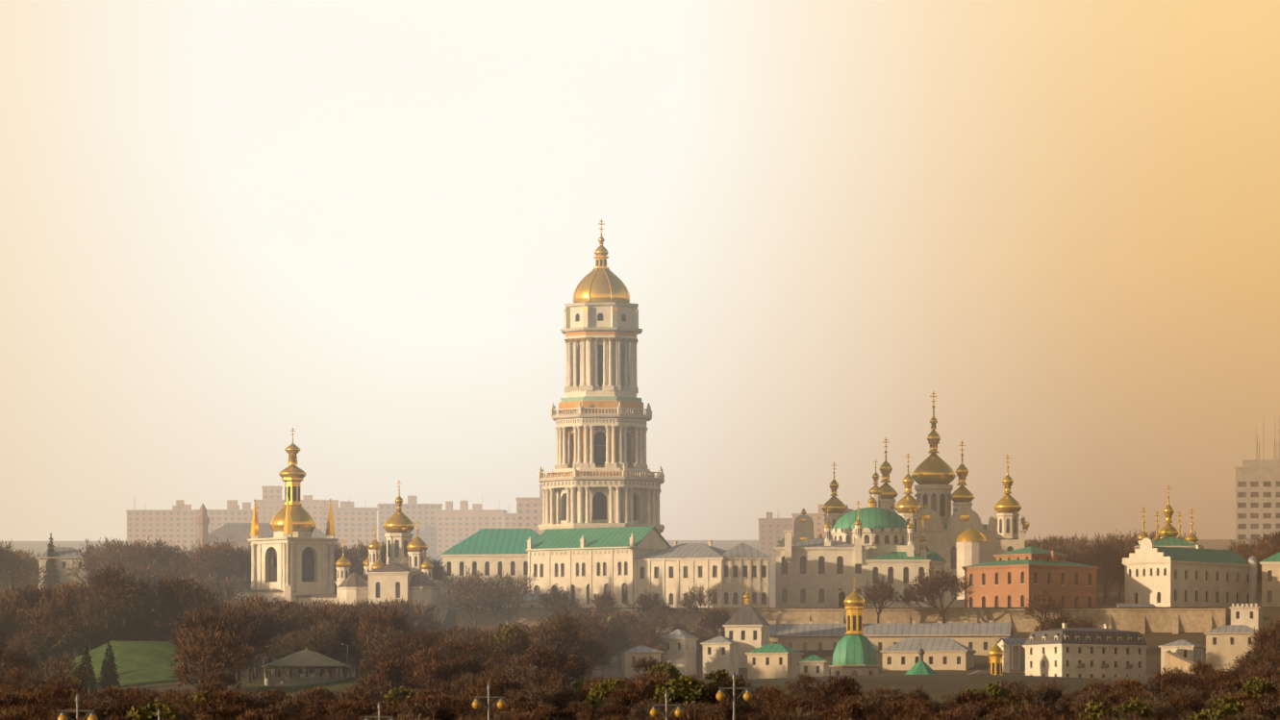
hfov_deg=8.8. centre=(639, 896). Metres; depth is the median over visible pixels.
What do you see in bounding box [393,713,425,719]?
bare tree
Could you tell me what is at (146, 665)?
terrain
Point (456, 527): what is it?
block
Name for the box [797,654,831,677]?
house
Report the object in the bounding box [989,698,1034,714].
bare tree
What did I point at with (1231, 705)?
leafy tree
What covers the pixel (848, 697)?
bare tree
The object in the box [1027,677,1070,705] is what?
bare tree
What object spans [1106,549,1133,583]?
bare tree
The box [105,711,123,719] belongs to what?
bare tree
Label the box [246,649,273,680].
bare tree
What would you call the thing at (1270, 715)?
bare tree
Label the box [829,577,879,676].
green dome church
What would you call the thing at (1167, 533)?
five domed church
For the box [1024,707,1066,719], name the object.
bare tree
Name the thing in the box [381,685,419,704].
leafy tree
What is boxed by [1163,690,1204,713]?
bare tree
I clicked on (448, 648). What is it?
bare tree
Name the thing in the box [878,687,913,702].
bare tree
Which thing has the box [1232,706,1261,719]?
bare tree
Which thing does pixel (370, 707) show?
bare tree
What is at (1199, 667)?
bare tree
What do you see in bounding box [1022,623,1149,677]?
mansard hotel
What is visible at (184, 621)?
bare tree
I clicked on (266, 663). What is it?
bare tree
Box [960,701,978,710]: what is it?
bare tree
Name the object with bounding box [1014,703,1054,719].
bare tree
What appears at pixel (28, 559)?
bare tree
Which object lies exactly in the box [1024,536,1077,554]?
bare tree
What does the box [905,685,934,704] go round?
bare tree
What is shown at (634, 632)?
bare tree
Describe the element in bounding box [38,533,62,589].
conifer tree
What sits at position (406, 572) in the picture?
nativity church
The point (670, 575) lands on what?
grey roof building
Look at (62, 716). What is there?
street lamp
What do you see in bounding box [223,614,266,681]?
bare tree
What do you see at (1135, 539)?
bare tree
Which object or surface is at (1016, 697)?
bare tree
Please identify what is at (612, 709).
bare tree
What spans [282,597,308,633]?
bare tree
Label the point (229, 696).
bare tree
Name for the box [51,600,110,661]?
bare tree
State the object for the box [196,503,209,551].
dark monument tower
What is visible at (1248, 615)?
crenellated tower
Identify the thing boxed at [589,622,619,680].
bare tree
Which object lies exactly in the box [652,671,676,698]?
bare tree
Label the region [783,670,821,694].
bare tree
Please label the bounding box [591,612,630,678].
leafy tree
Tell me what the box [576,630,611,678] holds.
bare tree
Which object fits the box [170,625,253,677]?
bare tree
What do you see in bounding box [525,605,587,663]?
bare tree
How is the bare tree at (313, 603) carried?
on the terrain
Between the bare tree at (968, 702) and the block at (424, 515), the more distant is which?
the block at (424, 515)
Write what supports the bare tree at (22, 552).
on the terrain
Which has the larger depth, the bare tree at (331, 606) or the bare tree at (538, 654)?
the bare tree at (331, 606)
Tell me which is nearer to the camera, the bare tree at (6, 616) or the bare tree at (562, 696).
the bare tree at (562, 696)
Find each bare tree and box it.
[0,539,32,589]
[0,547,32,588]
[0,550,45,592]
[0,553,29,588]
[0,582,40,607]
[0,591,38,634]
[0,598,24,632]
[0,627,22,671]
[0,629,48,662]
[0,630,19,657]
[0,632,12,669]
[0,646,47,677]
[0,666,31,685]
[0,676,25,689]
[0,684,20,704]
[0,694,21,709]
[0,705,24,714]
[0,711,25,719]
[1,664,33,682]
[1,683,56,706]
[3,553,38,592]
[3,583,71,657]
[5,702,46,719]
[8,549,38,559]
[8,619,56,667]
[9,667,46,683]
[12,687,47,707]
[14,561,37,590]
[20,550,38,590]
[21,593,88,654]
[24,689,65,710]
[28,710,58,719]
[34,652,95,685]
[35,582,57,659]
[35,680,68,695]
[38,693,72,719]
[41,584,99,663]
[44,579,107,650]
[44,683,71,700]
[50,670,77,686]
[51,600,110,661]
[51,699,80,711]
[53,699,106,718]
[55,677,89,697]
[56,687,102,704]
[57,687,98,705]
[58,708,100,719]
[63,686,102,717]
[66,539,100,591]
[67,596,130,651]
[71,600,121,655]
[76,590,131,650]
[77,594,125,649]
[79,536,130,579]
[79,559,100,582]
[79,697,124,719]
[83,558,155,641]
[85,537,159,574]
[90,698,120,715]
[91,539,154,576]
[92,685,107,702]
[94,696,116,703]
[97,585,170,641]
[100,684,126,701]
[101,632,142,644]
[102,691,147,719]
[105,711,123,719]
[109,535,190,576]
[109,685,153,704]
[115,562,164,593]
[125,555,199,594]
[128,691,158,712]
[139,686,159,694]
[141,574,224,644]
[143,540,191,576]
[148,688,168,701]
[150,693,178,709]
[152,688,179,697]
[159,690,174,701]
[159,713,182,719]
[163,615,188,643]
[165,694,197,710]
[166,608,259,650]
[168,629,248,687]
[170,605,209,636]
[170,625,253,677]
[170,659,233,690]
[171,597,227,627]
[171,685,201,697]
[173,558,211,583]
[173,602,276,691]
[173,702,193,719]
[174,691,216,702]
[175,602,271,644]
[177,694,230,719]
[178,703,195,719]
[181,570,249,602]
[182,537,246,577]
[184,602,219,617]
[188,539,250,583]
[188,711,213,719]
[190,701,242,719]
[191,573,246,602]
[192,542,245,577]
[192,579,235,605]
[193,668,243,693]
[196,677,226,696]
[197,712,220,719]
[200,688,242,707]
[203,564,235,583]
[212,601,243,677]
[218,689,266,712]
[219,687,251,709]
[220,595,270,665]
[223,601,281,683]
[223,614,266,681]
[223,626,268,684]
[226,702,253,719]
[227,616,270,678]
[230,577,250,589]
[234,545,250,589]
[234,708,283,719]
[235,555,250,579]
[235,592,270,604]
[235,594,295,671]
[237,595,299,677]
[240,599,276,678]
[240,686,279,704]
[242,707,293,719]
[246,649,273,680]
[249,696,279,710]
[250,692,282,705]
[256,656,273,673]
[258,688,284,698]
[259,654,266,677]
[261,701,297,719]
[263,604,301,677]
[263,685,298,705]
[264,629,314,677]
[267,706,291,719]
[273,695,320,715]
[274,620,308,677]
[276,617,346,674]
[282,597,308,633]
[283,599,331,677]
[289,686,336,703]
[289,704,333,719]
[290,609,355,674]
[295,698,336,719]
[296,695,321,716]
[299,605,359,677]
[301,600,369,677]
[303,598,353,608]
[308,603,348,674]
[308,698,363,719]
[311,607,362,655]
[317,601,351,654]
[317,646,345,674]
[322,599,354,677]
[324,700,364,719]
[325,709,351,719]
[327,707,360,719]
[332,600,386,677]
[332,685,383,709]
[333,539,360,592]
[333,638,364,677]
[333,710,356,719]
[334,545,365,595]
[334,678,395,703]
[337,598,380,676]
[339,632,371,677]
[340,618,368,677]
[340,685,366,697]
[341,615,398,656]
[345,544,384,561]
[347,606,397,659]
[348,600,414,654]
[349,558,364,576]
[350,620,387,672]
[351,539,386,573]
[352,702,365,717]
[354,626,403,663]
[354,673,395,691]
[356,650,413,677]
[360,698,386,718]
[360,713,397,719]
[365,602,424,630]
[370,657,415,691]
[372,600,429,628]
[373,605,429,635]
[375,597,450,632]
[375,699,414,716]
[376,702,424,719]
[384,629,425,685]
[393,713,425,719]
[394,697,439,719]
[396,629,439,689]
[396,709,429,719]
[398,657,419,688]
[400,599,440,620]
[401,646,446,678]
[401,659,441,683]
[404,671,422,693]
[408,694,453,719]
[409,689,462,702]
[411,657,454,683]
[418,694,454,719]
[419,677,455,696]
[426,556,446,579]
[428,694,458,717]
[429,634,475,682]
[430,559,449,581]
[433,571,454,594]
[434,640,467,659]
[435,693,461,706]
[437,627,485,656]
[437,697,487,719]
[438,653,489,681]
[439,564,508,628]
[439,625,476,641]
[445,625,487,663]
[445,672,476,691]
[446,658,478,678]
[448,635,507,675]
[448,673,490,702]
[453,703,500,719]
[457,670,506,701]
[457,713,486,719]
[458,677,508,704]
[459,692,494,713]
[467,712,514,719]
[469,627,505,665]
[470,571,538,626]
[472,626,496,643]
[476,663,521,682]
[478,651,520,677]
[478,701,527,719]
[479,628,527,661]
[480,621,534,634]
[485,708,522,719]
[486,690,538,714]
[487,658,523,694]
[488,621,535,635]
[492,676,524,699]
[497,711,549,719]
[500,663,541,689]
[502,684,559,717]
[506,654,525,670]
[513,682,549,696]
[516,647,553,669]
[517,621,568,657]
[520,643,572,676]
[520,668,563,690]
[521,654,570,680]
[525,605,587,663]
[525,664,572,687]
[525,686,565,711]
[530,702,563,719]
[537,583,585,618]
[538,677,575,719]
[544,635,591,661]
[545,679,584,719]
[548,611,612,648]
[552,630,593,657]
[554,652,591,683]
[555,605,635,676]
[555,611,592,638]
[556,609,633,678]
[557,699,596,719]
[563,613,614,677]
[565,631,599,672]
[571,614,630,658]
[574,685,594,711]
[574,706,599,719]
[575,659,597,679]
[575,706,604,719]
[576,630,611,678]
[576,676,600,701]
[577,711,601,719]
[578,652,603,679]
[583,673,621,698]
[584,619,615,679]
[587,647,617,679]
[589,587,622,617]
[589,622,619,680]
[590,639,615,678]
[594,694,629,719]
[596,701,635,719]
[601,711,625,719]
[602,610,642,673]
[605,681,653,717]
[613,636,668,664]
[614,675,631,686]
[621,621,667,650]
[622,677,664,709]
[625,589,676,621]
[625,625,669,659]
[625,675,670,701]
[625,699,664,719]
[627,670,657,682]
[627,696,669,719]
[630,654,658,673]
[633,606,678,634]
[633,614,660,638]
[641,707,673,719]
[646,715,677,719]
[651,709,676,719]
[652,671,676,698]
[657,700,683,715]
[662,701,727,719]
[664,620,689,634]
[670,707,713,719]
[676,626,703,654]
[677,583,719,630]
[689,684,732,709]
[691,671,711,689]
[693,606,731,637]
[695,701,713,710]
[696,629,725,651]
[710,695,745,719]
[712,704,743,717]
[716,681,742,702]
[718,671,756,702]
[728,711,752,719]
[737,697,758,713]
[738,704,759,716]
[743,681,800,712]
[748,706,790,719]
[750,685,777,705]
[750,702,775,716]
[751,683,785,706]
[759,692,807,715]
[762,694,810,719]
[782,706,819,719]
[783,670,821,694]
[785,691,822,710]
[786,682,816,699]
[792,690,842,719]
[798,698,815,706]
[803,680,832,703]
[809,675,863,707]
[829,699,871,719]
[830,692,858,707]
[833,715,858,719]
[839,689,889,716]
[858,703,874,719]
[859,686,888,706]
[860,575,902,624]
[863,686,909,708]
[864,708,904,719]
[871,705,886,718]
[876,696,924,717]
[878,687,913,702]
[880,713,920,719]
[892,701,927,719]
[893,704,932,718]
[899,568,975,623]
[900,699,935,717]
[903,690,924,702]
[904,707,934,719]
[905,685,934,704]
[913,699,937,717]
[926,708,961,719]
[931,700,948,712]
[935,704,977,718]
[940,694,961,711]
[944,705,983,719]
[947,690,1000,709]
[950,712,974,719]
[952,707,978,719]
[953,690,998,707]
[953,707,979,717]
[956,708,979,719]
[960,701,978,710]
[966,714,1003,719]
[971,697,1005,719]
[983,705,1022,719]
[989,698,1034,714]
[994,679,1045,702]
[1001,688,1037,707]
[1002,703,1032,719]
[1003,699,1040,711]
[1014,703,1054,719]
[1014,713,1046,719]
[1015,704,1064,719]
[1021,587,1064,625]
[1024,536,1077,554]
[1024,538,1046,548]
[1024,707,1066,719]
[1026,609,1085,638]
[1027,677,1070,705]
[1030,697,1054,707]
[1034,704,1070,719]
[1037,687,1065,708]
[1037,704,1070,717]
[1038,534,1093,552]
[1039,540,1066,550]
[1048,535,1097,565]
[1056,550,1102,578]
[1056,691,1069,706]
[1057,692,1082,708]
[1057,699,1079,719]
[1060,548,1097,576]
[1068,692,1114,717]
[1068,714,1090,719]
[1069,532,1134,598]
[1069,685,1089,698]
[1069,686,1115,716]
[1072,616,1101,628]
[1075,707,1118,719]
[1076,542,1129,603]
[1079,680,1113,695]
[1079,686,1105,700]
[1082,675,1106,688]
[1092,528,1136,592]
[1092,545,1105,596]
[1093,679,1117,693]
[1098,580,1119,593]
[1100,710,1136,719]
[1101,550,1131,600]
[1101,695,1116,701]
[1102,688,1129,700]
[1105,567,1125,590]
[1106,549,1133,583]
[1106,677,1154,697]
[1109,693,1138,714]
[1111,689,1135,706]
[1122,537,1138,592]
[1123,529,1142,547]
[1131,692,1174,708]
[1139,678,1183,702]
[1142,673,1187,701]
[1143,697,1178,719]
[1145,665,1198,688]
[1146,530,1196,540]
[1148,709,1175,719]
[1150,701,1177,719]
[1162,686,1209,704]
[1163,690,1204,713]
[1167,709,1194,719]
[1172,699,1211,719]
[1174,709,1193,717]
[1176,667,1186,677]
[1179,674,1226,700]
[1183,660,1214,679]
[1183,674,1199,684]
[1192,671,1234,690]
[1196,667,1233,687]
[1199,680,1242,699]
[1199,688,1226,710]
[1208,686,1246,701]
[1210,665,1246,680]
[1216,677,1246,690]
[1221,535,1257,556]
[1221,692,1262,710]
[1224,651,1277,676]
[1231,654,1279,678]
[1232,669,1258,691]
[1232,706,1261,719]
[1233,642,1279,667]
[1235,643,1273,669]
[1237,708,1272,719]
[1239,539,1279,591]
[1240,676,1279,689]
[1242,641,1279,661]
[1243,661,1279,680]
[1243,700,1272,717]
[1245,536,1279,557]
[1246,625,1279,650]
[1251,531,1279,552]
[1251,690,1279,719]
[1252,618,1279,643]
[1252,668,1279,678]
[1253,550,1276,594]
[1254,648,1279,664]
[1259,699,1279,719]
[1264,639,1279,653]
[1266,672,1279,687]
[1268,615,1279,630]
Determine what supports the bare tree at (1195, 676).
on the terrain
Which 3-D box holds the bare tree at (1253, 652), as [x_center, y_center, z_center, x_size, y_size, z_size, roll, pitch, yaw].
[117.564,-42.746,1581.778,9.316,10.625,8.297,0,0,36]
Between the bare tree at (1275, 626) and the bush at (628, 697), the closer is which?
the bush at (628, 697)
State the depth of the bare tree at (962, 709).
1446.92 m
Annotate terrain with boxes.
[0,539,1279,719]
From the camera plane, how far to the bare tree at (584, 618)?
1762.48 m
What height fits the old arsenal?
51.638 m
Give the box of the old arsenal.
[196,523,340,553]
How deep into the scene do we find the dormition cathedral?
2025.93 m
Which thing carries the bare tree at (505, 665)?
on the terrain
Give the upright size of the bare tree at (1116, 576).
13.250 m
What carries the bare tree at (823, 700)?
on the terrain
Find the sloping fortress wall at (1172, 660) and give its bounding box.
[1164,652,1209,674]
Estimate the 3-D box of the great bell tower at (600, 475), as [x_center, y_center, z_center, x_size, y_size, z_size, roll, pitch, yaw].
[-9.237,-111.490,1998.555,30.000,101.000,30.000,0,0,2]
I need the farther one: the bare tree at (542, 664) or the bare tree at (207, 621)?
the bare tree at (207, 621)
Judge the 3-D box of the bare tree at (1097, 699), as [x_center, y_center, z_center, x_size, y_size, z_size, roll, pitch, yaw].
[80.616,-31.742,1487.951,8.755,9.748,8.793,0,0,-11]
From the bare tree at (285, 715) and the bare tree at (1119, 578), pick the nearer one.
the bare tree at (285, 715)
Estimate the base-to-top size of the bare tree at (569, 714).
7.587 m
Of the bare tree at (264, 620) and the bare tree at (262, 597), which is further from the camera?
the bare tree at (262, 597)
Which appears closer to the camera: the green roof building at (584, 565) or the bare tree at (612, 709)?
the bare tree at (612, 709)
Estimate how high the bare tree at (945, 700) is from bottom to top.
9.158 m
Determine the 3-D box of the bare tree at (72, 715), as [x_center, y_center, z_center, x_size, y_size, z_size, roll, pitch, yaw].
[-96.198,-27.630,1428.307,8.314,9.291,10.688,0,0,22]
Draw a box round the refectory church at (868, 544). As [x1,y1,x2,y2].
[773,491,946,607]
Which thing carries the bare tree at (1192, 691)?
on the terrain
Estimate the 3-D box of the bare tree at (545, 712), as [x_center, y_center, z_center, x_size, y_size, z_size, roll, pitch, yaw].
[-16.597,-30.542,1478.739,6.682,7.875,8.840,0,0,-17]
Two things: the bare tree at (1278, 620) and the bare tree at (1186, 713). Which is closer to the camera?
the bare tree at (1186, 713)
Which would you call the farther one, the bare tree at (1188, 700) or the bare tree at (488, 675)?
the bare tree at (488, 675)
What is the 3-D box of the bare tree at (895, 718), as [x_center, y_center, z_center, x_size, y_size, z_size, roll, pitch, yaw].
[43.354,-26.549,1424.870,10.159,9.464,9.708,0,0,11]
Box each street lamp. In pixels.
[57,693,97,719]
[364,702,394,719]
[472,682,505,719]
[650,690,683,719]
[715,672,752,719]
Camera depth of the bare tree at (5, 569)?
1916.12 m
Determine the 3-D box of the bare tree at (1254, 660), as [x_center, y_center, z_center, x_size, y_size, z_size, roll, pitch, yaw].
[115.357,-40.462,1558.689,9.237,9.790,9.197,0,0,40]
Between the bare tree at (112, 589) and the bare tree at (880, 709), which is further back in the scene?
the bare tree at (112, 589)
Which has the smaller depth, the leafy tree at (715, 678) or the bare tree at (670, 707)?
the bare tree at (670, 707)
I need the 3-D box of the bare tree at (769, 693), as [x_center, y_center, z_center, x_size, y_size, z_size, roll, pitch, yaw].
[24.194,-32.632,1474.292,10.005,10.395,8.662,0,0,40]
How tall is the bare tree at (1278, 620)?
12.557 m
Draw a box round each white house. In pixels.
[35,547,90,588]
[660,628,699,677]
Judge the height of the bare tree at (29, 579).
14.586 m
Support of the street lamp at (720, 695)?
on the bridge road
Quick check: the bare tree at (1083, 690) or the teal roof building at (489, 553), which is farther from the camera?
the teal roof building at (489, 553)
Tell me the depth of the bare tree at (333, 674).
1726.96 m
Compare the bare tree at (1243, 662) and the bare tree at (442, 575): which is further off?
the bare tree at (442, 575)
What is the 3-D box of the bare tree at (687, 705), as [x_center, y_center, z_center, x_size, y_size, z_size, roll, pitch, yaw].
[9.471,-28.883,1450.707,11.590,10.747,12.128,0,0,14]
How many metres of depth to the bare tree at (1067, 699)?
1499.51 m
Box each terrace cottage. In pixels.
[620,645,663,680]
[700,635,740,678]
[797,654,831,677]
[966,670,992,675]
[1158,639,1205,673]
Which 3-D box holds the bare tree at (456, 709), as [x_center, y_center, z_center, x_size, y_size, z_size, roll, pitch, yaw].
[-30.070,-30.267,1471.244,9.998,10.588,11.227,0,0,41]
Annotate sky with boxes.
[0,0,1279,541]
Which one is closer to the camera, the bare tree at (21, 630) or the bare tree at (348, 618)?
the bare tree at (348, 618)
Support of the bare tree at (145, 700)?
on the terrain
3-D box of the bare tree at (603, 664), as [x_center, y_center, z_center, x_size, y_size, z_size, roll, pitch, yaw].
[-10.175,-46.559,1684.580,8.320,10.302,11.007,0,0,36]
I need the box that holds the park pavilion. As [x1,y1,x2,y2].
[261,647,351,686]
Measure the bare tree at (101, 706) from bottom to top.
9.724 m
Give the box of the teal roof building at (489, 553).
[440,528,539,607]
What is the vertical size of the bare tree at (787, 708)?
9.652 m
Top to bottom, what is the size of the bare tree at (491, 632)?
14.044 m
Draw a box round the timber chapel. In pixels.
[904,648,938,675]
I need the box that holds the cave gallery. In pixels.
[1116,603,1155,606]
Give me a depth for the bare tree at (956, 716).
1415.74 m
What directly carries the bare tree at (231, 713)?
on the terrain
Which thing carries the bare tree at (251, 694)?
on the terrain
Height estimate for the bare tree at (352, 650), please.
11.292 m
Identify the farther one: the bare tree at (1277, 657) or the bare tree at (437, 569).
the bare tree at (437, 569)
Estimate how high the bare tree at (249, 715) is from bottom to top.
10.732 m
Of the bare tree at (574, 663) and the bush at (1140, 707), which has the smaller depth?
the bush at (1140, 707)
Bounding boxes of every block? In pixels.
[125,500,197,555]
[196,500,252,551]
[253,495,326,531]
[321,499,377,550]
[376,496,443,553]
[435,496,507,554]
[501,513,516,528]
[515,497,542,535]
[757,512,792,564]
[791,503,825,539]
[1235,438,1279,584]
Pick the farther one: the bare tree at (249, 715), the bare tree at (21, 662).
the bare tree at (21, 662)
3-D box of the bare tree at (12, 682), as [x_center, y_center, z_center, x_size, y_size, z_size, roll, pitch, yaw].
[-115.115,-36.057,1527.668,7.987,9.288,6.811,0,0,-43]
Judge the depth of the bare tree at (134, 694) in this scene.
1476.57 m
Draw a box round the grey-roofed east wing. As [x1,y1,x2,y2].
[720,542,771,607]
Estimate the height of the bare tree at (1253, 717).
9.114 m
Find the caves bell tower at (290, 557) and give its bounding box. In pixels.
[247,427,338,603]
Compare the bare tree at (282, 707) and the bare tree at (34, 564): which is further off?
the bare tree at (34, 564)
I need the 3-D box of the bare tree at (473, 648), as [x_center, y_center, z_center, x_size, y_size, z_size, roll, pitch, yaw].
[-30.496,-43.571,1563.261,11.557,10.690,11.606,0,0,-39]
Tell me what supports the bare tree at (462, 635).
on the terrain
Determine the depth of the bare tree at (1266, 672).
1522.91 m
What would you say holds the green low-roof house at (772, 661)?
on the terrain
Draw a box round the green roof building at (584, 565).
[525,526,671,607]
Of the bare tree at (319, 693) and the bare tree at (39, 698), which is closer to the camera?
the bare tree at (39, 698)
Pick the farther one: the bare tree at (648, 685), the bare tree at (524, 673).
the bare tree at (524, 673)
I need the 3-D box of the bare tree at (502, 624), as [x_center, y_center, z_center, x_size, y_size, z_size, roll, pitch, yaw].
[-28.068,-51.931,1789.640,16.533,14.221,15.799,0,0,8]
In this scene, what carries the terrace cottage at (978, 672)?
on the terrain
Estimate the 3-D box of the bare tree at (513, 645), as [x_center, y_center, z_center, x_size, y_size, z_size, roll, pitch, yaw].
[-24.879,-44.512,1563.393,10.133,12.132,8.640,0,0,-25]
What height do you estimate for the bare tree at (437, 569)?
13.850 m
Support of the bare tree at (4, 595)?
on the terrain
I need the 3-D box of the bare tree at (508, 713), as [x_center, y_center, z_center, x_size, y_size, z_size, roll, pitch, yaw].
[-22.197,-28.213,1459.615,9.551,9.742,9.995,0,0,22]
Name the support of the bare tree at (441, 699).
on the terrain
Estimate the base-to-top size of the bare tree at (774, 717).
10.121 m
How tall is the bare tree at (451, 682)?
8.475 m
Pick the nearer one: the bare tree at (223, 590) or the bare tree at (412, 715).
the bare tree at (412, 715)
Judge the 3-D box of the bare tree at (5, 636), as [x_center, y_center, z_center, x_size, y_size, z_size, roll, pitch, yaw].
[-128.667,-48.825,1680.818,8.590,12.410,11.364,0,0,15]
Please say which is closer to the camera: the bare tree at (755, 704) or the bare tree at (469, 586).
the bare tree at (755, 704)
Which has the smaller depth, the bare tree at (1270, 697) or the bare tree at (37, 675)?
the bare tree at (1270, 697)
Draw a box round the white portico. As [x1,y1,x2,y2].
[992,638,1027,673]
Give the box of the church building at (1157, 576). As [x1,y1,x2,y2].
[1122,537,1257,606]
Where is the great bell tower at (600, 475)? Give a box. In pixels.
[537,219,664,533]
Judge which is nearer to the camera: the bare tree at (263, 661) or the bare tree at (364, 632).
the bare tree at (364, 632)
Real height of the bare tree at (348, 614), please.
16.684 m
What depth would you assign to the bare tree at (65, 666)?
1564.23 m
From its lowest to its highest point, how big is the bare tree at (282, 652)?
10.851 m
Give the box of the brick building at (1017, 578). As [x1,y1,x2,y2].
[961,546,1099,607]
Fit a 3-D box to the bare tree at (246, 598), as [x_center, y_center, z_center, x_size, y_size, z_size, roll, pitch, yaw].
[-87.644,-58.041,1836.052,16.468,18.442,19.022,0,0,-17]
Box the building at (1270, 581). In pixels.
[1259,552,1279,606]
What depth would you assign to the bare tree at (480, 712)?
1466.22 m
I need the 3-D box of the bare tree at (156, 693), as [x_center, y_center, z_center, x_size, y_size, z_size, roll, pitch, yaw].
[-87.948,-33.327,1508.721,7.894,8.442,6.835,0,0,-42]
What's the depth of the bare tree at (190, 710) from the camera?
1448.76 m
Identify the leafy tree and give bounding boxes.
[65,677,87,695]
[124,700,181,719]
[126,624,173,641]
[181,691,218,709]
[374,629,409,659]
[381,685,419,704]
[488,625,532,657]
[568,679,585,702]
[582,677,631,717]
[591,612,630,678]
[645,661,684,680]
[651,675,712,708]
[701,669,746,702]
[959,687,994,699]
[982,681,1011,701]
[1002,699,1019,706]
[1079,700,1115,719]
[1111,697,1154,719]
[1184,708,1237,719]
[1200,695,1246,718]
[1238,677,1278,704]
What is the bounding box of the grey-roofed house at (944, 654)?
[879,638,976,671]
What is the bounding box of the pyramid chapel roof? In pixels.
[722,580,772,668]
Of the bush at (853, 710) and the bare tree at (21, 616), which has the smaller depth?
the bush at (853, 710)
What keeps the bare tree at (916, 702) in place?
on the terrain
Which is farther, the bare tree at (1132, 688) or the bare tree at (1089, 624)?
the bare tree at (1089, 624)
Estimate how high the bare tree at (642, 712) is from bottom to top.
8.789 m
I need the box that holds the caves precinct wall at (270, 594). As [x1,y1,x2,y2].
[224,584,336,604]
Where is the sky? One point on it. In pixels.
(366, 230)
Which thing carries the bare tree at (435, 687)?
on the terrain
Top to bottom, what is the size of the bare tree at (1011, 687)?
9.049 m
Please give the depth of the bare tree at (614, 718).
1442.48 m
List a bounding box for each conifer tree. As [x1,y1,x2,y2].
[34,640,50,683]
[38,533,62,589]
[75,639,100,693]
[96,638,121,688]
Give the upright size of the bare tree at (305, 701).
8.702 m
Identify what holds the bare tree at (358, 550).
on the terrain
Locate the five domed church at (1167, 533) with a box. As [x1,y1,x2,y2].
[1132,484,1204,551]
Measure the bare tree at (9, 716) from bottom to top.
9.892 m
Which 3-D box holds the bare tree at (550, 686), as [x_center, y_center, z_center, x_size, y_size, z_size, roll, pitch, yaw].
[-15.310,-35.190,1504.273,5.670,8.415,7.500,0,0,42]
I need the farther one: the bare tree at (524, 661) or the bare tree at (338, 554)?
the bare tree at (338, 554)
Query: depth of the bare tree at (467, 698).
1489.10 m
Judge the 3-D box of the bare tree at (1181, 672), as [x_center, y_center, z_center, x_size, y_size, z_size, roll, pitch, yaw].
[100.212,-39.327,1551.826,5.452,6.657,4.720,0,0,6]
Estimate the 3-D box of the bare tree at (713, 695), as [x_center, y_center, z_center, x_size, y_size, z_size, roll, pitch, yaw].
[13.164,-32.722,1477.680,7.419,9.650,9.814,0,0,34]
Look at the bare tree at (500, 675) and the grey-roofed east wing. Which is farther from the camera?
the grey-roofed east wing
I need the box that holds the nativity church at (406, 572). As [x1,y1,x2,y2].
[334,482,450,627]
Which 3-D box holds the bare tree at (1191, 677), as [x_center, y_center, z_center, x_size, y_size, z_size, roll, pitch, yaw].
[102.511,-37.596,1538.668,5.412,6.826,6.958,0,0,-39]
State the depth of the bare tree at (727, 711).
1461.96 m
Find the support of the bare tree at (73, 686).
on the terrain
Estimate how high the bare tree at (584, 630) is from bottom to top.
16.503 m
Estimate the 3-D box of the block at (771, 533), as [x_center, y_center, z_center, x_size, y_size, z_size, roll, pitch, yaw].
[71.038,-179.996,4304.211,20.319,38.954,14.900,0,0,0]
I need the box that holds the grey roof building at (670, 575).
[631,540,726,607]
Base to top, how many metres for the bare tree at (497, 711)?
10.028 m
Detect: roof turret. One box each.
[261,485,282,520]
[539,484,542,498]
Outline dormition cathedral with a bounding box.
[777,391,1029,607]
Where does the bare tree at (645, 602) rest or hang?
on the terrain
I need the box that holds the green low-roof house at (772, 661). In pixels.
[744,644,803,679]
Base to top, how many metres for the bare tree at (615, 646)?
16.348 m
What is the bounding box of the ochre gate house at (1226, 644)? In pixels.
[1204,625,1259,671]
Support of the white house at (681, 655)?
on the terrain
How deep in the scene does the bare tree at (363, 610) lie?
1653.22 m
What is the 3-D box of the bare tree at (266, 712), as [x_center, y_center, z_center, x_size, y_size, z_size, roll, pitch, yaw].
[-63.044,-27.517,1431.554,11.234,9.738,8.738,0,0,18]
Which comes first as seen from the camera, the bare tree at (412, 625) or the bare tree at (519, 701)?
the bare tree at (519, 701)
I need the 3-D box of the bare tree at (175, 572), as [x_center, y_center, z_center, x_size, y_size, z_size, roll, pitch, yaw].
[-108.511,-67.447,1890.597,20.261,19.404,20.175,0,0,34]
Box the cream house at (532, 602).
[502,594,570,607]
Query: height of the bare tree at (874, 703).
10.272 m
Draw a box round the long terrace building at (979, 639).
[769,620,1012,655]
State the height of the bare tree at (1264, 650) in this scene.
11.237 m
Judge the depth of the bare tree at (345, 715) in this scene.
1434.67 m
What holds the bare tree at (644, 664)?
on the terrain
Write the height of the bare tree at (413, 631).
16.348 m
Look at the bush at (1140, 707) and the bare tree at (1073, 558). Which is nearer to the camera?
the bush at (1140, 707)
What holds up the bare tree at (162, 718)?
on the terrain
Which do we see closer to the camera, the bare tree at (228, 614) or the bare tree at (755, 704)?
the bare tree at (755, 704)
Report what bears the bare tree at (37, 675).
on the terrain
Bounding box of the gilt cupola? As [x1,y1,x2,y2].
[987,632,1003,675]
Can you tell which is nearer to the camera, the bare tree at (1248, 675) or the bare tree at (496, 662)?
the bare tree at (1248, 675)
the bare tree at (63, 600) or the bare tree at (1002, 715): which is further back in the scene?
the bare tree at (63, 600)
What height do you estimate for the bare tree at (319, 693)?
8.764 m
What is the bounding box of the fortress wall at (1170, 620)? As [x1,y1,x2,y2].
[455,608,1226,633]

